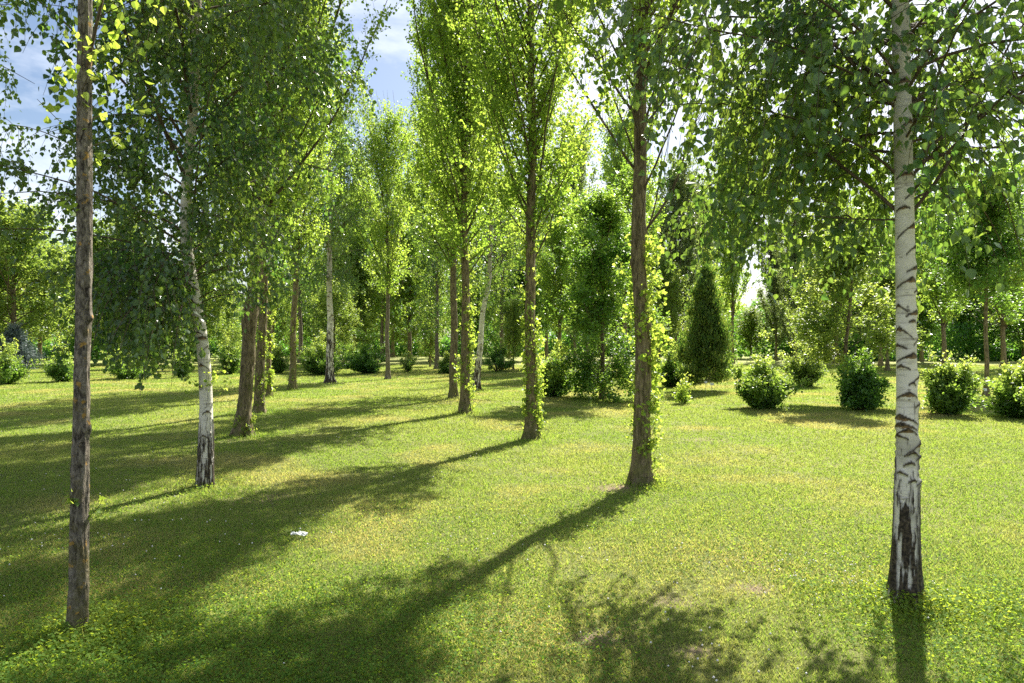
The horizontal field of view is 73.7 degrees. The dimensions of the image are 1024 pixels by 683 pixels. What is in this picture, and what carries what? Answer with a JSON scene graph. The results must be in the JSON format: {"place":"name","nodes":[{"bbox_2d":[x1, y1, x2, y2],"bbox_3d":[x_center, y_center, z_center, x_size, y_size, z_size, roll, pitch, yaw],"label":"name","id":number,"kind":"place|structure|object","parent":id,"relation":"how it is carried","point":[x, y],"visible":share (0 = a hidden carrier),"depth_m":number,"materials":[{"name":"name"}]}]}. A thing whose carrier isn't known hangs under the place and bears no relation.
{"place":"outdoors","nodes":[
{"label":"outdoors","id":0,"kind":"place"},
{"bbox_2d":[0,340,1023,682],"bbox_3d":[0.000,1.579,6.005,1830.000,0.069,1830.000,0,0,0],"label":"lawn","id":1,"kind":"structure","parent":0,"point":[594,632],"depth_m":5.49,"materials":[{"name":"green plant"}]},
{"bbox_2d":[0,249,41,345],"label":"broadleaf tree","id":2,"kind":"object","parent":1,"relation":"on","point":[4,318],"visible":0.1,"depth_m":39.89,"materials":[{"name":"green plant"}]},
{"bbox_2d":[0,334,47,383],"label":"hornbeam shrub","id":3,"kind":"object","parent":1,"relation":"on","point":[12,370],"visible":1,"depth_m":24.13,"materials":[{"name":"green plant"}]},
{"bbox_2d":[0,319,48,368],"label":"blue spruce","id":4,"kind":"object","parent":1,"relation":"on","point":[27,351],"visible":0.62,"depth_m":36.15,"materials":[{"name":"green plant"}]},
{"bbox_2d":[0,0,48,130],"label":"birch tree","id":5,"kind":"object","parent":1,"relation":"on","point":[4,73],"visible":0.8,"depth_m":10.97,"materials":[{"name":"green plant"}]},
{"bbox_2d":[0,187,75,348],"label":"broadleaf tree","id":6,"kind":"object","parent":1,"relation":"on","point":[10,218],"visible":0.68,"depth_m":37.93,"materials":[{"name":"green plant"}]},
{"bbox_2d":[2,237,74,362],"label":"broadleaf tree","id":7,"kind":"object","parent":1,"relation":"on","point":[69,309],"visible":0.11,"depth_m":45.92,"materials":[{"name":"green plant"}]},
{"bbox_2d":[40,330,73,381],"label":"hornbeam shrub","id":8,"kind":"object","parent":1,"relation":"on","point":[55,372],"visible":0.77,"depth_m":25.57,"materials":[{"name":"green plant"}]},
{"bbox_2d":[29,217,107,350],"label":"broadleaf tree","id":9,"kind":"object","parent":1,"relation":"on","point":[72,341],"depth_m":50.92,"materials":[{"name":"green plant"}]},
{"bbox_2d":[95,296,130,361],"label":"broadleaf tree","id":10,"kind":"object","parent":1,"relation":"on","point":[118,343],"visible":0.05,"depth_m":35.53,"materials":[{"name":"green plant"}]},
{"bbox_2d":[37,0,189,638],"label":"slim tree","id":11,"kind":"object","parent":1,"relation":"on","point":[78,500],"visible":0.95,"depth_m":3.67,"materials":[{"name":"green plant"}]},
{"bbox_2d":[61,212,183,338],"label":"broadleaf tree","id":12,"kind":"object","parent":1,"relation":"on","point":[97,242],"visible":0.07,"depth_m":44.94,"materials":[{"name":"green plant"}]},
{"bbox_2d":[102,348,151,379],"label":"hornbeam shrub","id":13,"kind":"object","parent":1,"relation":"on","point":[121,373],"visible":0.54,"depth_m":27.23,"materials":[{"name":"green plant"}]},
{"bbox_2d":[168,343,194,377],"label":"hornbeam shrub","id":14,"kind":"object","parent":1,"relation":"on","point":[180,372],"visible":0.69,"depth_m":28.40,"materials":[{"name":"green plant"}]},
{"bbox_2d":[0,0,397,488],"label":"birch tree","id":15,"kind":"object","parent":1,"relation":"on","point":[150,304],"visible":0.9,"depth_m":7.19,"materials":[{"name":"green plant"}]},
{"bbox_2d":[174,256,223,357],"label":"broadleaf tree","id":16,"kind":"object","parent":1,"relation":"on","point":[192,320],"visible":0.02,"depth_m":57.63,"materials":[{"name":"green plant"}]},
{"bbox_2d":[168,233,241,349],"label":"broadleaf tree","id":17,"kind":"object","parent":1,"relation":"on","point":[210,304],"visible":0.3,"depth_m":49.47,"materials":[{"name":"green plant"}]},
{"bbox_2d":[210,329,240,373],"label":"hornbeam shrub","id":18,"kind":"object","parent":1,"relation":"on","point":[229,352],"visible":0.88,"depth_m":30.64,"materials":[{"name":"green plant"}]},
{"bbox_2d":[213,288,245,348],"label":"broadleaf tree","id":19,"kind":"object","parent":1,"relation":"on","point":[238,331],"visible":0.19,"depth_m":53.58,"materials":[{"name":"green plant"}]},
{"bbox_2d":[178,0,335,412],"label":"poplar tree","id":20,"kind":"object","parent":1,"relation":"on","point":[259,404],"visible":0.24,"depth_m":14.74,"materials":[{"name":"green plant"}]},
{"bbox_2d":[241,269,298,351],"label":"broadleaf tree","id":21,"kind":"object","parent":1,"relation":"on","point":[282,332],"visible":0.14,"depth_m":49.97,"materials":[{"name":"green plant"}]},
{"bbox_2d":[150,0,402,436],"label":"poplar tree","id":22,"kind":"object","parent":1,"relation":"on","point":[243,421],"visible":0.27,"depth_m":11.11,"materials":[{"name":"green plant"}]},
{"bbox_2d":[265,337,289,373],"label":"hornbeam shrub","id":23,"kind":"object","parent":1,"relation":"on","point":[279,364],"visible":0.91,"depth_m":31.23,"materials":[{"name":"green plant"}]},
{"bbox_2d":[216,10,340,396],"bbox_3d":[-6.667,-5.700,18.792,3.334,14.712,3.580,0,0,33],"label":"poplar tree","id":24,"kind":"object","parent":1,"relation":"on","point":[269,388],"visible":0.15,"depth_m":18.77,"materials":[{"name":"green plant"}]},
{"bbox_2d":[290,531,307,535],"bbox_3d":[-1.698,1.534,5.450,0.136,0.036,0.084,0,0,-11],"label":"crumpled scrap","id":25,"kind":"object","parent":1,"relation":"on","point":[302,533],"visible":1,"depth_m":5.44,"materials":[{"name":"white paper"}]},
{"bbox_2d":[271,151,326,362],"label":"birch tree","id":26,"kind":"object","parent":1,"relation":"on","point":[299,309],"visible":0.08,"depth_m":45.75,"materials":[{"name":"green plant"}]},
{"bbox_2d":[282,242,337,351],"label":"broadleaf tree","id":27,"kind":"object","parent":1,"relation":"on","point":[305,335],"visible":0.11,"depth_m":55.31,"materials":[{"name":"green plant"}]},
{"bbox_2d":[280,1,350,389],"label":"poplar tree","id":28,"kind":"object","parent":1,"relation":"on","point":[308,236],"visible":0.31,"depth_m":21.53,"materials":[{"name":"green plant"}]},
{"bbox_2d":[296,329,348,374],"bbox_3d":[-8.560,0.476,30.827,2.632,2.139,2.295,0,0,0],"label":"hornbeam shrub","id":29,"kind":"object","parent":1,"relation":"on","point":[313,363],"visible":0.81,"depth_m":30.39,"materials":[{"name":"green plant"}]},
{"bbox_2d":[303,276,363,356],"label":"broadleaf tree","id":30,"kind":"object","parent":1,"relation":"on","point":[340,311],"visible":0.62,"depth_m":33.85,"materials":[{"name":"green plant"}]},
{"bbox_2d":[289,60,393,382],"bbox_3d":[-6.772,-4.272,24.991,4.261,11.814,4.822,0,0,21],"label":"birch tree","id":31,"kind":"object","parent":1,"relation":"on","point":[328,282],"visible":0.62,"depth_m":24.90,"materials":[{"name":"green plant"}]},
{"bbox_2d":[315,68,383,363],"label":"poplar tree","id":32,"kind":"object","parent":1,"relation":"on","point":[338,202],"visible":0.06,"depth_m":43.54,"materials":[{"name":"green plant"}]},
{"bbox_2d":[306,240,397,365],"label":"broadleaf tree","id":33,"kind":"object","parent":1,"relation":"on","point":[368,317],"visible":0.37,"depth_m":39.01,"materials":[{"name":"green plant"}]},
{"bbox_2d":[333,127,390,339],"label":"poplar tree","id":34,"kind":"object","parent":1,"relation":"on","point":[378,299],"visible":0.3,"depth_m":39.50,"materials":[{"name":"green plant"}]},
{"bbox_2d":[335,322,391,373],"bbox_3d":[-6.767,0.343,31.374,2.478,2.471,2.582,0,0,0],"label":"hornbeam shrub","id":35,"kind":"object","parent":1,"relation":"on","point":[363,360],"visible":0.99,"depth_m":31.08,"materials":[{"name":"green plant"}]},
{"bbox_2d":[360,146,398,360],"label":"birch tree","id":36,"kind":"object","parent":1,"relation":"on","point":[382,330],"visible":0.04,"depth_m":49.92,"materials":[{"name":"green plant"}]},
{"bbox_2d":[344,61,421,379],"bbox_3d":[-4.997,-4.690,27.174,3.230,12.630,3.854,0,0,0],"label":"poplar tree","id":37,"kind":"object","parent":1,"relation":"on","point":[387,155],"visible":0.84,"depth_m":26.72,"materials":[{"name":"green plant"}]},
{"bbox_2d":[367,241,420,356],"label":"broadleaf tree","id":38,"kind":"object","parent":1,"relation":"on","point":[378,325],"visible":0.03,"depth_m":59.84,"materials":[{"name":"green plant"}]},
{"bbox_2d":[397,346,418,371],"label":"sapling","id":39,"kind":"object","parent":1,"relation":"on","point":[407,365],"visible":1,"depth_m":32.54,"materials":[{"name":"green plant"}]},
{"bbox_2d":[385,137,435,361],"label":"poplar tree","id":40,"kind":"object","parent":1,"relation":"on","point":[409,296],"visible":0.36,"depth_m":43.41,"materials":[{"name":"green plant"}]},
{"bbox_2d":[378,267,447,350],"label":"broadleaf tree","id":41,"kind":"object","parent":1,"relation":"on","point":[414,332],"visible":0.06,"depth_m":51.22,"materials":[{"name":"green plant"}]},
{"bbox_2d":[396,23,459,361],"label":"poplar tree","id":42,"kind":"object","parent":1,"relation":"on","point":[423,193],"visible":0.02,"depth_m":47.21,"materials":[{"name":"green plant"}]},
{"bbox_2d":[414,302,446,366],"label":"broadleaf tree","id":43,"kind":"object","parent":1,"relation":"on","point":[431,349],"visible":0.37,"depth_m":38.81,"materials":[{"name":"green plant"}]},
{"bbox_2d":[435,350,449,373],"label":"hornbeam shrub","id":44,"kind":"object","parent":1,"relation":"on","point":[443,366],"visible":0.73,"depth_m":31.88,"materials":[{"name":"green plant"}]},
{"bbox_2d":[392,180,493,368],"bbox_3d":[-3.879,-3.553,35.711,5.402,10.212,4.899,0,0,41],"label":"birch tree","id":45,"kind":"object","parent":1,"relation":"on","point":[435,289],"visible":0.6,"depth_m":35.82,"materials":[{"name":"green plant"}]},
{"bbox_2d":[387,0,509,399],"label":"poplar tree","id":46,"kind":"object","parent":1,"relation":"on","point":[453,388],"visible":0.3,"depth_m":18.07,"materials":[{"name":"green plant"}]},
{"bbox_2d":[439,191,495,357],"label":"birch tree","id":47,"kind":"object","parent":1,"relation":"on","point":[444,306],"visible":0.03,"depth_m":59.75,"materials":[{"name":"green plant"}]},
{"bbox_2d":[400,0,544,413],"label":"poplar tree","id":48,"kind":"object","parent":1,"relation":"on","point":[466,112],"visible":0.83,"depth_m":14.46,"materials":[{"name":"green plant"}]},
{"bbox_2d":[446,259,499,361],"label":"broadleaf tree","id":49,"kind":"object","parent":1,"relation":"on","point":[474,317],"visible":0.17,"depth_m":47.38,"materials":[{"name":"green plant"}]},
{"bbox_2d":[457,142,540,367],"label":"birch tree","id":50,"kind":"object","parent":1,"relation":"on","point":[497,303],"visible":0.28,"depth_m":37.67,"materials":[{"name":"green plant"}]},
{"bbox_2d":[430,85,568,390],"bbox_3d":[-0.481,-3.499,21.299,4.496,10.313,4.567,0,0,0],"label":"birch tree","id":51,"kind":"object","parent":1,"relation":"on","point":[490,260],"visible":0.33,"depth_m":21.25,"materials":[{"name":"green plant"}]},
{"bbox_2d":[482,336,520,371],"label":"hornbeam shrub","id":52,"kind":"object","parent":1,"relation":"on","point":[497,357],"visible":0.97,"depth_m":33.23,"materials":[{"name":"green plant"}]},
{"bbox_2d":[475,178,527,358],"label":"poplar tree","id":53,"kind":"object","parent":1,"relation":"on","point":[504,273],"visible":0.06,"depth_m":55.80,"materials":[{"name":"green plant"}]},
{"bbox_2d":[497,296,524,369],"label":"broadleaf tree","id":54,"kind":"object","parent":1,"relation":"on","point":[511,322],"visible":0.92,"depth_m":34.79,"materials":[{"name":"green plant"}]},
{"bbox_2d":[0,430,1023,682],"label":"clover","id":55,"kind":"object","parent":1,"relation":"on","point":[129,619],"depth_m":3.86,"materials":[{"name":"green plant"}]},
{"bbox_2d":[481,249,553,352],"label":"broadleaf tree","id":56,"kind":"object","parent":1,"relation":"on","point":[543,323],"visible":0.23,"depth_m":49.18,"materials":[{"name":"green plant"}]},
{"bbox_2d":[18,273,1022,354],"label":"woodland","id":57,"kind":"object","parent":1,"relation":"on","point":[446,334],"depth_m":72.75,"materials":[{"name":"green plant"}]},
{"bbox_2d":[436,0,613,439],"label":"poplar tree","id":58,"kind":"object","parent":1,"relation":"on","point":[504,78],"visible":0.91,"depth_m":10.82,"materials":[{"name":"green plant"}]},
{"bbox_2d":[28,294,1021,361],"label":"undergrowth","id":59,"kind":"object","parent":1,"relation":"on","point":[957,341],"visible":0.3,"depth_m":52.68,"materials":[{"name":"green plant"}]},
{"bbox_2d":[515,140,568,360],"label":"birch tree","id":60,"kind":"object","parent":1,"relation":"on","point":[546,348],"visible":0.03,"depth_m":51.88,"materials":[{"name":"green plant"}]},
{"bbox_2d":[537,338,583,396],"bbox_3d":[1.222,0.705,18.954,1.328,1.801,1.685,0,0,-32],"label":"hornbeam shrub","id":61,"kind":"object","parent":1,"relation":"on","point":[550,375],"visible":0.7,"depth_m":18.80,"materials":[{"name":"green plant"}]},
{"bbox_2d":[535,122,587,358],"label":"poplar tree","id":62,"kind":"object","parent":1,"relation":"on","point":[551,284],"visible":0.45,"depth_m":33.53,"materials":[{"name":"green plant"}]},
{"bbox_2d":[547,104,599,361],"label":"poplar tree","id":63,"kind":"object","parent":1,"relation":"on","point":[582,178],"visible":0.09,"depth_m":39.67,"materials":[{"name":"green plant"}]},
{"bbox_2d":[561,176,612,353],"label":"poplar tree","id":64,"kind":"object","parent":1,"relation":"on","point":[583,240],"visible":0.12,"depth_m":29.83,"materials":[{"name":"green plant"}]},
{"bbox_2d":[543,156,672,402],"bbox_3d":[2.532,-1.453,18.087,3.257,6.731,3.687,0,0,31],"label":"hornbeam tree","id":65,"kind":"object","parent":1,"relation":"on","point":[597,311],"visible":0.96,"depth_m":17.80,"materials":[{"name":"green plant"}]},
{"bbox_2d":[510,0,721,486],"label":"poplar tree","id":66,"kind":"object","parent":1,"relation":"on","point":[644,405],"visible":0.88,"depth_m":7.52,"materials":[{"name":"green plant"}]},
{"bbox_2d":[597,264,647,354],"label":"broadleaf tree","id":67,"kind":"object","parent":1,"relation":"on","point":[620,319],"visible":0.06,"depth_m":45.64,"materials":[{"name":"green plant"}]},
{"bbox_2d":[593,41,667,364],"bbox_3d":[5.576,-6.907,33.871,3.938,17.038,4.281,0,0,0],"label":"poplar tree","id":68,"kind":"object","parent":1,"relation":"on","point":[607,167],"visible":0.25,"depth_m":33.32,"materials":[{"name":"green plant"}]},
{"bbox_2d":[632,250,691,362],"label":"broadleaf tree","id":69,"kind":"object","parent":1,"relation":"on","point":[670,288],"visible":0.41,"depth_m":41.41,"materials":[{"name":"green plant"}]},
{"bbox_2d":[658,333,685,387],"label":"hornbeam shrub","id":70,"kind":"object","parent":1,"relation":"on","point":[669,369],"visible":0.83,"depth_m":22.71,"materials":[{"name":"green plant"}]},
{"bbox_2d":[646,147,705,352],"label":"poplar tree","id":71,"kind":"object","parent":1,"relation":"on","point":[682,187],"visible":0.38,"depth_m":45.25,"materials":[{"name":"green plant"}]},
{"bbox_2d":[671,372,693,403],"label":"sapling","id":72,"kind":"object","parent":1,"relation":"on","point":[682,395],"visible":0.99,"depth_m":16.97,"materials":[{"name":"green plant"}]},
{"bbox_2d":[667,172,722,337],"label":"poplar tree","id":73,"kind":"object","parent":1,"relation":"on","point":[711,243],"visible":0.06,"depth_m":51.34,"materials":[{"name":"green plant"}]},
{"bbox_2d":[666,261,740,388],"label":"thuja","id":74,"kind":"object","parent":1,"relation":"on","point":[707,340],"visible":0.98,"depth_m":20.70,"materials":[{"name":"green plant"}]},
{"bbox_2d":[679,246,733,360],"bbox_3d":[7.849,-1.351,27.154,2.042,5.406,1.984,0,0,-44],"label":"columnar shrub","id":75,"kind":"object","parent":1,"relation":"on","point":[710,256],"visible":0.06,"depth_m":27.04,"materials":[{"name":"green plant"}]},
{"bbox_2d":[701,43,751,363],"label":"poplar tree","id":76,"kind":"object","parent":1,"relation":"on","point":[728,286],"visible":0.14,"depth_m":44.72,"materials":[{"name":"green plant"}]},
{"bbox_2d":[712,240,741,320],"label":"poplar tree","id":77,"kind":"object","parent":1,"relation":"on","point":[727,303],"visible":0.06,"depth_m":55.45,"materials":[{"name":"green plant"}]},
{"bbox_2d":[734,306,765,358],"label":"broadleaf tree","id":78,"kind":"object","parent":1,"relation":"on","point":[752,323],"visible":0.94,"depth_m":54.73,"materials":[{"name":"green plant"}]},
{"bbox_2d":[752,214,789,360],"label":"poplar tree","id":79,"kind":"object","parent":1,"relation":"on","point":[770,314],"visible":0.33,"depth_m":49.78,"materials":[{"name":"green plant"}]},
{"bbox_2d":[726,327,817,408],"bbox_3d":[6.030,0.635,15.718,1.884,1.956,1.751,0,0,0],"label":"hornbeam shrub","id":80,"kind":"object","parent":1,"relation":"on","point":[765,387],"visible":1,"depth_m":15.61,"materials":[{"name":"green plant"}]},
{"bbox_2d":[755,271,803,355],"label":"broadleaf tree","id":81,"kind":"object","parent":1,"relation":"on","point":[772,308],"visible":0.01,"depth_m":59.95,"materials":[{"name":"green plant"}]},
{"bbox_2d":[553,0,1023,610],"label":"birch tree","id":82,"kind":"object","parent":1,"relation":"on","point":[953,94],"visible":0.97,"depth_m":4.12,"materials":[{"name":"green plant"}]},
{"bbox_2d":[770,200,818,357],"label":"poplar tree","id":83,"kind":"object","parent":1,"relation":"on","point":[782,319],"visible":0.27,"depth_m":43.91,"materials":[{"name":"green plant"}]},
{"bbox_2d":[777,336,831,386],"bbox_3d":[9.768,0.649,23.194,1.773,1.907,1.621,0,0,0],"label":"hornbeam shrub","id":84,"kind":"object","parent":1,"relation":"on","point":[803,370],"visible":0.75,"depth_m":22.99,"materials":[{"name":"green plant"}]},
{"bbox_2d":[778,258,835,348],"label":"broadleaf tree","id":85,"kind":"object","parent":1,"relation":"on","point":[797,289],"visible":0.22,"depth_m":35.86,"materials":[{"name":"green plant"}]},
{"bbox_2d":[797,246,862,349],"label":"broadleaf tree","id":86,"kind":"object","parent":1,"relation":"on","point":[855,310],"visible":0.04,"depth_m":51.28,"materials":[{"name":"green plant"}]},
{"bbox_2d":[813,143,858,362],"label":"poplar tree","id":87,"kind":"object","parent":1,"relation":"on","point":[840,215],"visible":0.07,"depth_m":45.77,"materials":[{"name":"green plant"}]},
{"bbox_2d":[785,202,934,403],"bbox_3d":[8.164,-0.840,16.756,3.260,5.058,3.302,0,0,0],"label":"maple tree","id":88,"kind":"object","parent":1,"relation":"on","point":[827,321],"visible":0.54,"depth_m":16.60,"materials":[{"name":"green plant"}]},
{"bbox_2d":[829,345,894,411],"bbox_3d":[7.917,0.717,15.479,1.315,1.779,1.407,0,0,16],"label":"hornbeam shrub","id":89,"kind":"object","parent":1,"relation":"on","point":[861,386],"visible":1,"depth_m":15.22,"materials":[{"name":"green plant"}]},
{"bbox_2d":[849,203,876,347],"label":"poplar tree","id":90,"kind":"object","parent":1,"relation":"on","point":[859,330],"visible":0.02,"depth_m":54.69,"materials":[{"name":"green plant"}]},
{"bbox_2d":[847,145,894,365],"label":"poplar tree","id":91,"kind":"object","parent":1,"relation":"on","point":[880,362],"visible":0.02,"depth_m":39.89,"materials":[{"name":"green plant"}]},
{"bbox_2d":[853,249,930,370],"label":"broadleaf tree","id":92,"kind":"object","parent":1,"relation":"on","point":[892,323],"visible":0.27,"depth_m":33.87,"materials":[{"name":"green plant"}]},
{"bbox_2d":[867,245,960,363],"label":"broadleaf tree","id":93,"kind":"object","parent":1,"relation":"on","point":[925,322],"visible":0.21,"depth_m":43.19,"materials":[{"name":"green plant"}]},
{"bbox_2d":[915,147,939,361],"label":"poplar tree","id":94,"kind":"object","parent":1,"relation":"on","point":[921,356],"visible":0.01,"depth_m":47.84,"materials":[{"name":"green plant"}]},
{"bbox_2d":[914,91,983,365],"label":"poplar tree","id":95,"kind":"object","parent":1,"relation":"on","point":[945,318],"visible":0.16,"depth_m":36.89,"materials":[{"name":"green plant"}]},
{"bbox_2d":[918,345,984,415],"bbox_3d":[9.200,0.839,14.395,1.379,1.535,1.206,0,0,0],"label":"hornbeam shrub","id":96,"kind":"object","parent":1,"relation":"on","point":[946,394],"visible":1,"depth_m":14.17,"materials":[{"name":"green plant"}]},
{"bbox_2d":[915,148,1023,395],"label":"young lime tree","id":97,"kind":"object","parent":1,"relation":"on","point":[1000,217],"visible":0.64,"depth_m":18.74,"materials":[{"name":"green plant"}]},
{"bbox_2d":[957,353,981,389],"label":"hornbeam shrub","id":98,"kind":"object","parent":1,"relation":"on","point":[967,356],"visible":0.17,"depth_m":21.74,"materials":[{"name":"green plant"}]},
{"bbox_2d":[937,271,1007,354],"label":"broadleaf tree","id":99,"kind":"object","parent":1,"relation":"on","point":[976,305],"visible":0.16,"depth_m":51.17,"materials":[{"name":"green plant"}]},
{"bbox_2d":[955,107,1023,367],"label":"poplar tree","id":100,"kind":"object","parent":1,"relation":"on","point":[1003,326],"visible":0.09,"depth_m":37.69,"materials":[{"name":"green plant"}]},
{"bbox_2d":[969,266,1023,361],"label":"broadleaf tree","id":101,"kind":"object","parent":1,"relation":"on","point":[1010,330],"visible":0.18,"depth_m":48.17,"materials":[{"name":"green plant"}]},
{"bbox_2d":[981,340,1023,418],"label":"hornbeam shrub","id":102,"kind":"object","parent":1,"relation":"on","point":[1008,391],"visible":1,"depth_m":13.71,"materials":[{"name":"green plant"}]},
{"bbox_2d":[0,0,1023,339],"label":"sky","id":103,"kind":"structure","parent":0,"point":[393,48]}
]}

